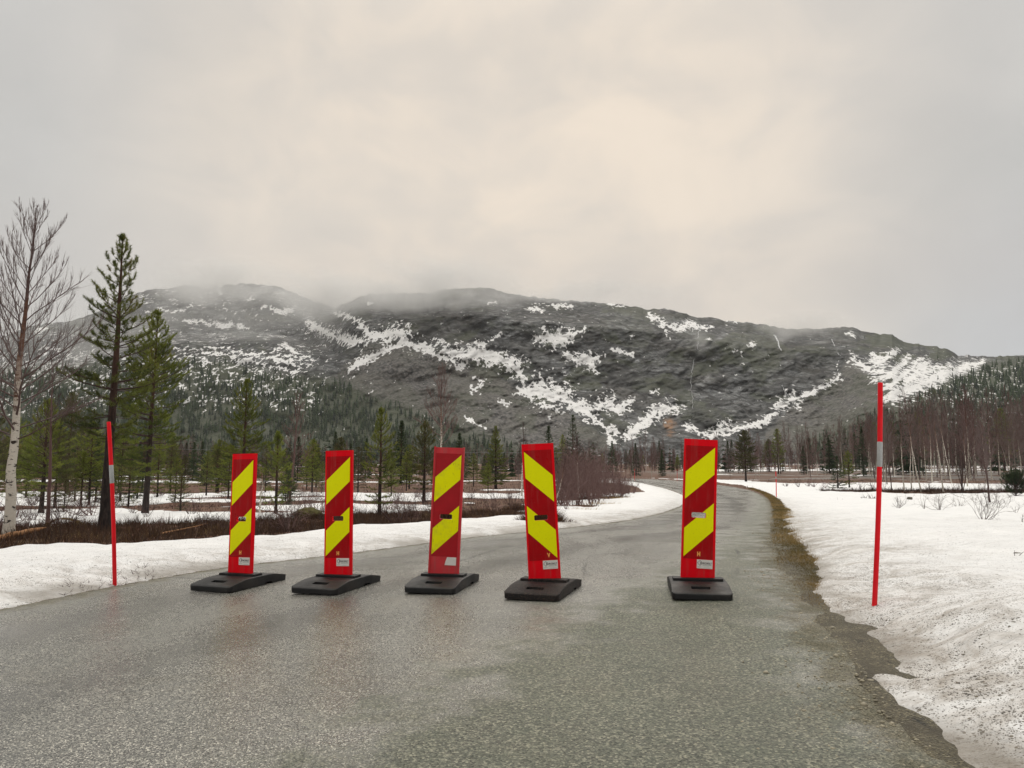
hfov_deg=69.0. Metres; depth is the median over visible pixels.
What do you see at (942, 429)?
birch tree
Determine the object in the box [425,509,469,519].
heather tuft
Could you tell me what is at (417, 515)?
bare bush
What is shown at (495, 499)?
bare bush
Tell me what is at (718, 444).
birch tree
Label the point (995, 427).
birch tree
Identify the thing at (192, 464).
spruce tree
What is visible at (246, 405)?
pine tree
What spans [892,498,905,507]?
bare bush
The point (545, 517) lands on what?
heather tuft
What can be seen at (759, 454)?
birch tree
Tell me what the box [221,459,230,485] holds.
pine tree
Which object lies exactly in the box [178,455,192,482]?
pine tree
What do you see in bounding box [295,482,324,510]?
bare bush
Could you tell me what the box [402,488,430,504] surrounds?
bare bush
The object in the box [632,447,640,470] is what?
birch tree
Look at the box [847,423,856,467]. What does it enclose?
birch tree
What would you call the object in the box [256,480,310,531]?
bare bush
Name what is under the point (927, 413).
birch tree
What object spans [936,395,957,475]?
birch tree
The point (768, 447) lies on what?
pine tree
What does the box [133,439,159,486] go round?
pine tree
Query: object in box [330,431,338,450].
spruce tree
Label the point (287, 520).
bare bush
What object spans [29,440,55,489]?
pine tree
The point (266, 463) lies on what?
pine tree
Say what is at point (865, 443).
birch tree
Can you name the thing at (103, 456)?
pine tree
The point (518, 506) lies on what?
heather tuft
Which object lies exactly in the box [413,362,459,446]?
birch tree
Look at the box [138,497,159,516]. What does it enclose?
bare bush
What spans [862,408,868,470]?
birch tree
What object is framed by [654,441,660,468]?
spruce tree
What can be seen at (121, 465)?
pine tree
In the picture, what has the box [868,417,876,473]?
birch tree
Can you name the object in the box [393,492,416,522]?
bare bush
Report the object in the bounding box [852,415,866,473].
birch tree
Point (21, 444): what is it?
pine tree
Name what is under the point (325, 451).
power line
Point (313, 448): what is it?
pine tree
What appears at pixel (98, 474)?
pine tree
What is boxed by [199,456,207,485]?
pine tree
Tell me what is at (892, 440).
birch tree
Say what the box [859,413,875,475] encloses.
birch tree
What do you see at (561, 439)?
pine tree
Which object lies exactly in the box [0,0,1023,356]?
sky
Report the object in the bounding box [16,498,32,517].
bare bush
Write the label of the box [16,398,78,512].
pine tree
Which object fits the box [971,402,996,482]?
birch tree
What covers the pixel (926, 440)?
birch tree
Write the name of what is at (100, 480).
pine tree
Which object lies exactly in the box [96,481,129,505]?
bare bush
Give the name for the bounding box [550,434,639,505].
birch thicket
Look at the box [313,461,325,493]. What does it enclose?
pine tree
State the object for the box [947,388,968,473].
birch tree
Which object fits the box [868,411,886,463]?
birch tree
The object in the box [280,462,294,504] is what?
pine tree
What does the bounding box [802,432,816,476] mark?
birch tree
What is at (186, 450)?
spruce tree
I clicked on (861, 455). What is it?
spruce tree
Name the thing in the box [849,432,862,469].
spruce tree
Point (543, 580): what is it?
barrier panel
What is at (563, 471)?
birch tree
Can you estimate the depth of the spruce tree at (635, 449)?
188.93 m
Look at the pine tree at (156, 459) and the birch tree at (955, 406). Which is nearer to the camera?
the pine tree at (156, 459)
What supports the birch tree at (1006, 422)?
on the ground at (874, 656)
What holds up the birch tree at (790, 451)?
on the ground at (874, 656)
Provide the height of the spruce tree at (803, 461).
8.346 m
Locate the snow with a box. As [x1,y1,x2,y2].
[0,464,1023,767]
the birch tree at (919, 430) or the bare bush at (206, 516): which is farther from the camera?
the birch tree at (919, 430)
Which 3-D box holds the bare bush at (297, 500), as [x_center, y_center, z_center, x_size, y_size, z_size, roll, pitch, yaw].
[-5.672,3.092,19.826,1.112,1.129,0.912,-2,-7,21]
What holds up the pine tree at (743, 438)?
on the snow
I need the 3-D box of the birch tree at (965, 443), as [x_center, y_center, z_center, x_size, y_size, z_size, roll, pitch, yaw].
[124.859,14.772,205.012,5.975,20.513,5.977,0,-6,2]
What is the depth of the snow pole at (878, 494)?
4.86 m
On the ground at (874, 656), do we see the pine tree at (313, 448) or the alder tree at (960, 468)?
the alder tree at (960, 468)
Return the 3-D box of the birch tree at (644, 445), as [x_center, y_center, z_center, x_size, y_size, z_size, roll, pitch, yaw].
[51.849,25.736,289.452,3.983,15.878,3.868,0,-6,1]
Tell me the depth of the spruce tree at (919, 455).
203.17 m
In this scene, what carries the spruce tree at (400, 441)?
on the ground at (874, 656)
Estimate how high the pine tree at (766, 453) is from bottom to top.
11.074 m
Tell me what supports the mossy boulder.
on the snow
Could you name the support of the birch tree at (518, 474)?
on the ground at (874, 656)
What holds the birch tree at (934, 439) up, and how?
on the ground at (874, 656)
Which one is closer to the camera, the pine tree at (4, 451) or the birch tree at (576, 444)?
the birch tree at (576, 444)
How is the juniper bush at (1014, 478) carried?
on the ground at (874, 656)
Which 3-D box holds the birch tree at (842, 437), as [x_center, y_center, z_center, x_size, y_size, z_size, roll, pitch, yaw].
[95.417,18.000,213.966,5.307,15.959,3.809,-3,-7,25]
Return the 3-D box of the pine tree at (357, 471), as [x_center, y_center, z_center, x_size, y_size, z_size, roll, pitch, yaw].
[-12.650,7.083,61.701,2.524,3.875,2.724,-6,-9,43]
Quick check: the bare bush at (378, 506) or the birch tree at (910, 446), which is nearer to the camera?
the bare bush at (378, 506)
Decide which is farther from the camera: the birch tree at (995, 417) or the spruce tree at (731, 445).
the spruce tree at (731, 445)
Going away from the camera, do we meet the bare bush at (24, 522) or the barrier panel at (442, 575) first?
the barrier panel at (442, 575)
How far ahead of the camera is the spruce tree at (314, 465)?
114.15 m
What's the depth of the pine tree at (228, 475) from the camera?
43.47 m
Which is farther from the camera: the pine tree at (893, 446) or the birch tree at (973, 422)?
the pine tree at (893, 446)
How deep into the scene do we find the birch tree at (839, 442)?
265.77 m
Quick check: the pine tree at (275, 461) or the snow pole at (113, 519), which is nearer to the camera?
the snow pole at (113, 519)
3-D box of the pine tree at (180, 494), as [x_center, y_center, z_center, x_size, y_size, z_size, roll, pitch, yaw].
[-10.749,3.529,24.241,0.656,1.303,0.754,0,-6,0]
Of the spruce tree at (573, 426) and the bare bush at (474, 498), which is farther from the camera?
the spruce tree at (573, 426)
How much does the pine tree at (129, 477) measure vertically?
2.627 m
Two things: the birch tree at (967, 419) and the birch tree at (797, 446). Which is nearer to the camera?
the birch tree at (967, 419)
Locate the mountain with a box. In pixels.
[0,283,1023,465]
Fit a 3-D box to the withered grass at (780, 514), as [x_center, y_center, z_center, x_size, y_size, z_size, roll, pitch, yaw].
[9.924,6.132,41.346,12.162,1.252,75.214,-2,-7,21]
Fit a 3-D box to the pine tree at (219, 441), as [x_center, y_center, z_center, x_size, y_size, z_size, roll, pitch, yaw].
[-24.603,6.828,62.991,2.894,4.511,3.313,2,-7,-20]
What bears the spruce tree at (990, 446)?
on the ground at (874, 656)
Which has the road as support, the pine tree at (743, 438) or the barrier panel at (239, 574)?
the barrier panel at (239, 574)
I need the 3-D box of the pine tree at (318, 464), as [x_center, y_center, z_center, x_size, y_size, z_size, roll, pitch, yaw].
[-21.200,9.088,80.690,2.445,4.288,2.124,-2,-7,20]
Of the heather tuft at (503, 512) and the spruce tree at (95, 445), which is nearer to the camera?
the heather tuft at (503, 512)
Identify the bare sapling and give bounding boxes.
[37,359,69,525]
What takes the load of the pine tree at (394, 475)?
on the ground at (874, 656)
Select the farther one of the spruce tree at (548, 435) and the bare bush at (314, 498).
the spruce tree at (548, 435)
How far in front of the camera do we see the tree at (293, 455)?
35.84 m
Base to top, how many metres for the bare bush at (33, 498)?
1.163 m
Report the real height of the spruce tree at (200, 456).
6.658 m
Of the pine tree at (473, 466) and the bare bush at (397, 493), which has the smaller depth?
the bare bush at (397, 493)
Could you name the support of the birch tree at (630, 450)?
on the ground at (874, 656)
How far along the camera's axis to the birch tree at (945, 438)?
191.16 m
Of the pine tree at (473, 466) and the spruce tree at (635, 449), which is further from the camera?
the spruce tree at (635, 449)
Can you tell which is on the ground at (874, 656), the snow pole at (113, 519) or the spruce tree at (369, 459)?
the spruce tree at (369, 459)
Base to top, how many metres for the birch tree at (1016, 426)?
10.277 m
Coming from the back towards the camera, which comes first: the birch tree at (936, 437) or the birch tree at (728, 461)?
the birch tree at (728, 461)
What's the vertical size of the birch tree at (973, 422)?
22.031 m
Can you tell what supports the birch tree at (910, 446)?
on the ground at (874, 656)
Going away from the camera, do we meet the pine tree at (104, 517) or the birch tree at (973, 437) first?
the pine tree at (104, 517)
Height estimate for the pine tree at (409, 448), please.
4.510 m
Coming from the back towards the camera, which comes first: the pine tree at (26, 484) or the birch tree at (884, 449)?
the birch tree at (884, 449)
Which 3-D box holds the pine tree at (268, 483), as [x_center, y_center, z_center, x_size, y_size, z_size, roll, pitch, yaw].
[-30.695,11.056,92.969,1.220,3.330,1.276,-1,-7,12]
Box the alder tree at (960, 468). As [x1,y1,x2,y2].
[947,426,976,490]
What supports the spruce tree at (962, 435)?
on the ground at (874, 656)
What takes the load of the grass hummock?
on the ground at (874, 656)
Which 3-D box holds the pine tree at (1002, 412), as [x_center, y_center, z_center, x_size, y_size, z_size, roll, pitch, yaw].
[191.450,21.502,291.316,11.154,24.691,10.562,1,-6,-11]
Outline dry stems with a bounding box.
[60,562,153,595]
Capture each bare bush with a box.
[0,480,46,529]
[4,485,57,528]
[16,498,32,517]
[19,498,55,519]
[21,479,121,525]
[25,482,90,529]
[25,486,45,504]
[55,480,100,515]
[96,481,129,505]
[121,494,142,512]
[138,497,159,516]
[146,513,170,530]
[168,490,204,513]
[192,500,230,528]
[205,495,273,532]
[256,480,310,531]
[272,500,307,531]
[283,479,320,515]
[292,485,324,508]
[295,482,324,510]
[353,495,369,512]
[367,483,420,523]
[374,493,393,512]
[385,492,407,509]
[389,487,404,501]
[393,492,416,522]
[398,493,420,513]
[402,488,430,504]
[412,505,421,520]
[462,473,485,512]
[479,471,515,511]
[481,492,500,507]
[495,467,523,510]
[502,480,519,505]
[556,476,585,508]
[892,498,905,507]
[914,490,953,509]
[946,476,1022,519]
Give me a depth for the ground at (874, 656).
16.61 m
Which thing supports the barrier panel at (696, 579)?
on the road
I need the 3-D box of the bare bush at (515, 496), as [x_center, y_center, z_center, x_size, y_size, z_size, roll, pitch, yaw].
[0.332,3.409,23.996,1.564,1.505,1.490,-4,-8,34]
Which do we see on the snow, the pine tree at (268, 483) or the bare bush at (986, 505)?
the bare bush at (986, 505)
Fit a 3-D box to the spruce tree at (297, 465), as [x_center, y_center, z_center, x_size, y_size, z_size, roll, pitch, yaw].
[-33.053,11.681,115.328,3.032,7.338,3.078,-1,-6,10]
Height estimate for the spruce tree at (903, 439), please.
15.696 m
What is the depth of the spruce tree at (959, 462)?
265.31 m
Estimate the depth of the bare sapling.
16.38 m
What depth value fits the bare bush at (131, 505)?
24.05 m
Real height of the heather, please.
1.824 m
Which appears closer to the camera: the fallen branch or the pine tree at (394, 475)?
the fallen branch
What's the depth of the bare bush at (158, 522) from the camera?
15.07 m
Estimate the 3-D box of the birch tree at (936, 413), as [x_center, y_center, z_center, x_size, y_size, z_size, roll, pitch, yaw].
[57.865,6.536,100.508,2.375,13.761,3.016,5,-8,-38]
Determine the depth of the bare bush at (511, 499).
35.25 m
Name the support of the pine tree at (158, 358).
on the snow
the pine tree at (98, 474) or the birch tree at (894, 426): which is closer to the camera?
the pine tree at (98, 474)
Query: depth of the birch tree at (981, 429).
104.92 m
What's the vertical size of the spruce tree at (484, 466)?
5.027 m
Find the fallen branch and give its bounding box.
[161,524,203,533]
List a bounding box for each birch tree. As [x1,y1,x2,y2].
[0,197,105,534]
[257,454,269,512]
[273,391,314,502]
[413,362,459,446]
[512,422,526,495]
[515,461,520,477]
[557,450,567,496]
[564,429,587,492]
[626,435,634,470]
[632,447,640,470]
[641,432,649,459]
[648,446,654,477]
[650,437,658,470]
[715,432,723,460]
[725,450,733,471]
[753,437,764,475]
[773,434,781,475]
[780,421,789,472]
[785,441,793,465]
[786,427,792,469]
[792,424,800,471]
[799,422,811,474]
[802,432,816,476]
[811,430,823,474]
[821,425,832,457]
[821,444,828,476]
[834,415,850,474]
[835,423,844,464]
[836,421,853,473]
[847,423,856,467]
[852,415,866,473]
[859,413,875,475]
[860,412,874,475]
[860,417,876,477]
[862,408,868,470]
[864,418,876,474]
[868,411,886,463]
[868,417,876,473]
[872,406,893,480]
[874,412,896,483]
[875,418,892,479]
[883,399,896,491]
[883,421,897,475]
[886,409,902,475]
[887,395,909,489]
[891,406,900,471]
[895,393,925,491]
[895,408,907,473]
[902,400,921,482]
[903,411,918,488]
[905,396,917,438]
[905,409,921,478]
[906,394,926,478]
[912,393,930,476]
[913,401,936,480]
[916,405,931,474]
[918,401,940,482]
[921,394,934,470]
[926,389,947,491]
[926,392,941,472]
[926,402,939,475]
[926,403,944,476]
[930,389,954,478]
[931,385,955,482]
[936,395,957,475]
[938,400,954,475]
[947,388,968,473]
[947,398,971,475]
[951,392,975,473]
[952,383,984,480]
[954,413,971,485]
[955,382,988,461]
[956,402,970,474]
[957,403,976,474]
[962,395,980,453]
[966,398,983,474]
[966,404,980,476]
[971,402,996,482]
[972,399,998,483]
[972,420,992,501]
[978,388,1000,479]
[984,399,1010,478]
[985,388,1006,474]
[994,407,1015,471]
[995,384,1021,466]
[997,402,1023,468]
[1003,392,1021,465]
[1004,395,1023,472]
[1004,400,1023,466]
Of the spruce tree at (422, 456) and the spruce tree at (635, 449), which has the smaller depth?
the spruce tree at (635, 449)
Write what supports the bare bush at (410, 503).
on the ground at (874, 656)
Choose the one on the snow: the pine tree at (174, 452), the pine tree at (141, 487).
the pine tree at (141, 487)
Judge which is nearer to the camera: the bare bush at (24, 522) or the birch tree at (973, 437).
the bare bush at (24, 522)
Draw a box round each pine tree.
[0,411,20,491]
[0,417,41,498]
[1,436,9,481]
[4,435,40,496]
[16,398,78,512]
[26,425,82,506]
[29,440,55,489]
[44,391,97,491]
[46,465,81,511]
[54,233,168,529]
[61,431,92,500]
[62,421,116,504]
[70,452,101,504]
[76,441,103,502]
[92,435,128,482]
[93,308,190,512]
[99,433,143,500]
[114,441,129,491]
[114,448,143,506]
[127,444,149,498]
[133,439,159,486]
[144,439,175,496]
[152,441,191,492]
[153,442,164,469]
[160,456,190,500]
[161,432,181,471]
[171,473,191,510]
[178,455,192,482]
[190,451,221,495]
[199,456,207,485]
[204,439,231,491]
[207,449,227,491]
[208,446,232,498]
[215,378,273,480]
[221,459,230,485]
[257,430,295,512]
[257,447,278,491]
[263,464,270,484]
[270,446,283,480]
[278,468,297,499]
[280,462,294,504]
[282,444,300,494]
[295,451,316,488]
[300,439,323,492]
[307,448,324,487]
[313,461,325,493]
[334,437,354,477]
[353,446,369,492]
[360,407,403,514]
[378,458,399,494]
[396,444,423,488]
[399,451,414,490]
[402,420,435,499]
[464,453,482,485]
[482,462,493,492]
[554,447,560,469]
[557,435,565,466]
[731,430,759,481]
[762,439,774,471]
[762,443,769,468]
[770,428,785,473]
[775,446,785,473]
[839,450,858,486]
[884,421,900,473]
[987,408,1017,469]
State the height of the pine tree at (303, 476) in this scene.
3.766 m
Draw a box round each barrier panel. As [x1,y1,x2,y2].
[190,453,285,592]
[291,450,380,594]
[405,446,478,593]
[504,443,581,601]
[667,439,732,600]
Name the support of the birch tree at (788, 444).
on the ground at (874, 656)
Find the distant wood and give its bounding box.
[1,395,1023,478]
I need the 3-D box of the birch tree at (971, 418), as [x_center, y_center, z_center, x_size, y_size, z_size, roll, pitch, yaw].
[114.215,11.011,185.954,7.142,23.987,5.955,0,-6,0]
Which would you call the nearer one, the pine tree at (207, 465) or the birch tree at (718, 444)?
the pine tree at (207, 465)
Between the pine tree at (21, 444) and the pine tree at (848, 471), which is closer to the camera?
the pine tree at (21, 444)
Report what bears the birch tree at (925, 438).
on the ground at (874, 656)
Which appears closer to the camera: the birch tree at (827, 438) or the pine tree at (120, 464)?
the pine tree at (120, 464)
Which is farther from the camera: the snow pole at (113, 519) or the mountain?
the mountain
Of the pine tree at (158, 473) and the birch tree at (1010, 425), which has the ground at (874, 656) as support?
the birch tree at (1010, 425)
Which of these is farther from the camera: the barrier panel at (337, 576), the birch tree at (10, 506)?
the birch tree at (10, 506)
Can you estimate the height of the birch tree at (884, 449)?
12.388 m
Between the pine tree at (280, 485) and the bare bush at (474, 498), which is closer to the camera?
the bare bush at (474, 498)
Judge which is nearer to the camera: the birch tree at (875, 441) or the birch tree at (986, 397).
the birch tree at (986, 397)
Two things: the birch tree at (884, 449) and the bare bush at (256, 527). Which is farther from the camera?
the birch tree at (884, 449)
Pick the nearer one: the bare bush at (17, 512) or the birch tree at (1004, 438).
the bare bush at (17, 512)
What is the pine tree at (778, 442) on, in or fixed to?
on the ground at (874, 656)
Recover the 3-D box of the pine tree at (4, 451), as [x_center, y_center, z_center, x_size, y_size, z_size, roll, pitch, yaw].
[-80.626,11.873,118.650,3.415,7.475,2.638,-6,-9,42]
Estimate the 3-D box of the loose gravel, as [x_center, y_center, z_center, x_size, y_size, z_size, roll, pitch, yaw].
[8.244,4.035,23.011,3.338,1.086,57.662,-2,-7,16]
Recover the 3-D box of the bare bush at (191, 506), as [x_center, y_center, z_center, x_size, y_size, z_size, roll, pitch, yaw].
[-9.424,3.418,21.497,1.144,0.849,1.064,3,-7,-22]
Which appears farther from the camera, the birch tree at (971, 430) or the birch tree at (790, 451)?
the birch tree at (790, 451)
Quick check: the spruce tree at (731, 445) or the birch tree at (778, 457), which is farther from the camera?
the spruce tree at (731, 445)
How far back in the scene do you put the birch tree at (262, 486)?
24.25 m
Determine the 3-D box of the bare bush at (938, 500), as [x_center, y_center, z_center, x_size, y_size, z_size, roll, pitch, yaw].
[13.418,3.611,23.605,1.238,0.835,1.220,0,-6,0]
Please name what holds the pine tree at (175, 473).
on the ground at (874, 656)
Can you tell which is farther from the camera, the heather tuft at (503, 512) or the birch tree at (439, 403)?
the birch tree at (439, 403)
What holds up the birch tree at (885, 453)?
on the ground at (874, 656)
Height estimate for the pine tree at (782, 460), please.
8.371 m
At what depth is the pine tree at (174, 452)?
129.72 m
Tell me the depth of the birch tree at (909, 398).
222.97 m
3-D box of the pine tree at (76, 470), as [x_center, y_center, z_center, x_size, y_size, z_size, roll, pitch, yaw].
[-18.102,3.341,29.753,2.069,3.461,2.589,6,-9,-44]
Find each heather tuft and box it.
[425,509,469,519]
[466,506,495,512]
[467,509,522,517]
[499,501,524,510]
[514,504,574,521]
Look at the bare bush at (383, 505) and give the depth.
22.02 m
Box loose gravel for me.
[712,498,937,767]
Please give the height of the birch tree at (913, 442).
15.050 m
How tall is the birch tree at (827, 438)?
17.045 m
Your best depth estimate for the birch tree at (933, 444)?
184.52 m
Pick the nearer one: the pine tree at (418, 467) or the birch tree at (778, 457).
the pine tree at (418, 467)
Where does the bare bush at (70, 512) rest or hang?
on the ground at (874, 656)
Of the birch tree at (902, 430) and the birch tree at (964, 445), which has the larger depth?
the birch tree at (902, 430)
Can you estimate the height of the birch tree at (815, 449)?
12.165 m
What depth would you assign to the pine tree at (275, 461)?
118.53 m
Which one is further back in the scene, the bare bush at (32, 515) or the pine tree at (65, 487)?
the pine tree at (65, 487)
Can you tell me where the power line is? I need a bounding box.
[59,446,568,483]
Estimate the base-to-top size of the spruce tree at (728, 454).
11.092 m
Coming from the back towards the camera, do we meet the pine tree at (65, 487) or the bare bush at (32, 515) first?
the pine tree at (65, 487)
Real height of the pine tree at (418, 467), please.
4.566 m
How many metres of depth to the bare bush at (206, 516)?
15.96 m
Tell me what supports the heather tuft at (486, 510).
on the ground at (874, 656)
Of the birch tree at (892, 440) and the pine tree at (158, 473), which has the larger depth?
the birch tree at (892, 440)
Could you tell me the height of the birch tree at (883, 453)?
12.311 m
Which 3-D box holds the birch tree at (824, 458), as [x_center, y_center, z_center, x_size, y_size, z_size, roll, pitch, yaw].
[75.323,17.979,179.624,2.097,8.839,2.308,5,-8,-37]
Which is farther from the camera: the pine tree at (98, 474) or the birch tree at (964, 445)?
the birch tree at (964, 445)
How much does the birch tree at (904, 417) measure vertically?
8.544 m
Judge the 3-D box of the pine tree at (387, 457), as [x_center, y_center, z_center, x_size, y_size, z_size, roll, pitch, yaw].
[-3.668,2.158,20.860,1.116,3.122,1.242,6,-9,-42]
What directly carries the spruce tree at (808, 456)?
on the ground at (874, 656)
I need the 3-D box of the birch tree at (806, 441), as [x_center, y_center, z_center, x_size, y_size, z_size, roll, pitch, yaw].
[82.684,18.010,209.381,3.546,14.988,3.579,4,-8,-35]
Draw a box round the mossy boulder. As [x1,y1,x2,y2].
[295,507,323,518]
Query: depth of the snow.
7.05 m
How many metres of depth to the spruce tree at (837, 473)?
71.59 m
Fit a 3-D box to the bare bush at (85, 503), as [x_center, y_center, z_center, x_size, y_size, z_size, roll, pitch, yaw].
[-12.531,3.398,21.920,1.435,1.270,1.317,0,-6,0]
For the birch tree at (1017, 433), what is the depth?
247.76 m
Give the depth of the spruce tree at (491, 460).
69.73 m
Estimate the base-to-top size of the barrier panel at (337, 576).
1.156 m
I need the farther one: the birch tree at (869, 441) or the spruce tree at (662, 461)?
the birch tree at (869, 441)
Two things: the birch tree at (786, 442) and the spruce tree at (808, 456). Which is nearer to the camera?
the birch tree at (786, 442)
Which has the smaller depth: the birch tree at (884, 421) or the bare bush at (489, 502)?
the bare bush at (489, 502)
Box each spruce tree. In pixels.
[88,426,101,466]
[182,443,191,475]
[185,443,198,480]
[193,441,205,480]
[291,436,305,481]
[303,438,321,481]
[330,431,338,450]
[359,438,373,480]
[384,420,416,484]
[419,444,423,474]
[455,433,469,483]
[477,426,511,488]
[480,455,489,478]
[544,426,558,471]
[560,415,585,471]
[606,441,619,477]
[630,443,641,475]
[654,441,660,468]
[658,450,666,475]
[722,441,732,471]
[730,440,735,468]
[799,446,809,474]
[804,440,815,468]
[823,437,836,473]
[827,456,846,487]
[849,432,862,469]
[855,426,872,475]
[891,420,912,474]
[911,423,926,474]
[952,400,976,466]
[954,425,967,470]
[979,414,1002,469]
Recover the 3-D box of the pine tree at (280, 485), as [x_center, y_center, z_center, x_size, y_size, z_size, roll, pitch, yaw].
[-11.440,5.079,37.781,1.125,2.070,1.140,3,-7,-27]
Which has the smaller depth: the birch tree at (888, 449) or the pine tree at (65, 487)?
the pine tree at (65, 487)
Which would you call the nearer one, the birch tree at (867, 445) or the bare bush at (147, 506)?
the bare bush at (147, 506)
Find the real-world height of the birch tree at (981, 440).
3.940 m
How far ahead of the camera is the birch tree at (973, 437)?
175.79 m
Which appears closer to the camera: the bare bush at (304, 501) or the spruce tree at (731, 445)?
the bare bush at (304, 501)
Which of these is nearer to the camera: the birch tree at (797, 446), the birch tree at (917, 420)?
the birch tree at (917, 420)
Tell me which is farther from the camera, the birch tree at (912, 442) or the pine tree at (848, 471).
the birch tree at (912, 442)
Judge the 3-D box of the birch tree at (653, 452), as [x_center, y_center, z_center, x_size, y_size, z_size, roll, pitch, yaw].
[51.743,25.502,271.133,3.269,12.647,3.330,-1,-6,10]
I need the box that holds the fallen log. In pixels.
[0,526,45,539]
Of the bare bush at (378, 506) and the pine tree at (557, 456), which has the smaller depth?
the bare bush at (378, 506)
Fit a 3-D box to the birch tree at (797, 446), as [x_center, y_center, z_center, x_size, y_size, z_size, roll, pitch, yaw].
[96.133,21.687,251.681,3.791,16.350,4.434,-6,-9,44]
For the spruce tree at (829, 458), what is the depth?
217.14 m
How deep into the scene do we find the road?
3.63 m
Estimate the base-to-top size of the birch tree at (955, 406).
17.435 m
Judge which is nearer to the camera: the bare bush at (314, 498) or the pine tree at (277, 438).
the pine tree at (277, 438)
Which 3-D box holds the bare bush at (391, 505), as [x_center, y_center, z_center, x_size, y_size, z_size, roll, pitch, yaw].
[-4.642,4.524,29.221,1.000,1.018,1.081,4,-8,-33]
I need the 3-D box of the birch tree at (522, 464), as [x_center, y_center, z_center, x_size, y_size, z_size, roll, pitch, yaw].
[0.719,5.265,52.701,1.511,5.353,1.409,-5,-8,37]
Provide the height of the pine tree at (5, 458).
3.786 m
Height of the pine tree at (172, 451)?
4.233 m
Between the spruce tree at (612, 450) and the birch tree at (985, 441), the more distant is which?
the spruce tree at (612, 450)
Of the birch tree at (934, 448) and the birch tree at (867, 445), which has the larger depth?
the birch tree at (867, 445)
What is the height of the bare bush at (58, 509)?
1.160 m
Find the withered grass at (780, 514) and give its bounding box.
[49,487,837,622]
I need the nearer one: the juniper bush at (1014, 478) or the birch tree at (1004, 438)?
the juniper bush at (1014, 478)
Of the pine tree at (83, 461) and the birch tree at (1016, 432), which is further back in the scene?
the birch tree at (1016, 432)
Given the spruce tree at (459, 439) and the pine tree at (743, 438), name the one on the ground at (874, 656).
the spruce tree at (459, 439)
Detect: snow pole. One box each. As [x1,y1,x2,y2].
[107,422,116,585]
[872,382,882,605]
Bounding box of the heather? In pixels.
[0,478,1023,548]
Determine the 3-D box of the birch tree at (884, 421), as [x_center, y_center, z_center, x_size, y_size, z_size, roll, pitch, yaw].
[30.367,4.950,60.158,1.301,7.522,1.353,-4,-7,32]
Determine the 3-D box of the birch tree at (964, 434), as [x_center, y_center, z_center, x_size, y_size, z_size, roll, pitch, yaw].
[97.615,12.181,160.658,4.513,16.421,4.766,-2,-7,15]
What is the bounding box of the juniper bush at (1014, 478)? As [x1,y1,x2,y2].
[999,467,1023,495]
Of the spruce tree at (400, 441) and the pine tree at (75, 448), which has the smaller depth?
the pine tree at (75, 448)
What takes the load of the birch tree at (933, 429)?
on the ground at (874, 656)
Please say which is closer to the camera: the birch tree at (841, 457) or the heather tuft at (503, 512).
the heather tuft at (503, 512)
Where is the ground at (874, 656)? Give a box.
[0,464,1023,767]
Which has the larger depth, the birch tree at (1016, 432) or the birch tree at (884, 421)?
the birch tree at (1016, 432)
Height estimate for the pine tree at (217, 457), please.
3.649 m
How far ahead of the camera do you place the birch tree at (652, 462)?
166.65 m
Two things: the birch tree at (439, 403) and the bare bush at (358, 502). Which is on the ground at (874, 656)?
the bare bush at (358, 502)
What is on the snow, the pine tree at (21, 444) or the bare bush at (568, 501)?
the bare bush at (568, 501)
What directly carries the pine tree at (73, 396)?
on the snow
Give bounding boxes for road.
[0,478,953,767]
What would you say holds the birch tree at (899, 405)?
on the ground at (874, 656)
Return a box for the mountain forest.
[0,317,1023,465]
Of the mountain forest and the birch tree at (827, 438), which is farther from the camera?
the mountain forest
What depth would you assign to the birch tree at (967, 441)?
129.56 m
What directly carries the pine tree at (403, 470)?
on the ground at (874, 656)
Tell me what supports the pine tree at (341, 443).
on the ground at (874, 656)
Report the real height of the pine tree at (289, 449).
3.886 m
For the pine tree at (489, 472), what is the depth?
57.75 m
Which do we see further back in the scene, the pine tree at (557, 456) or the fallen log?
the pine tree at (557, 456)
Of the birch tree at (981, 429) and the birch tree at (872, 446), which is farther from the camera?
the birch tree at (872, 446)

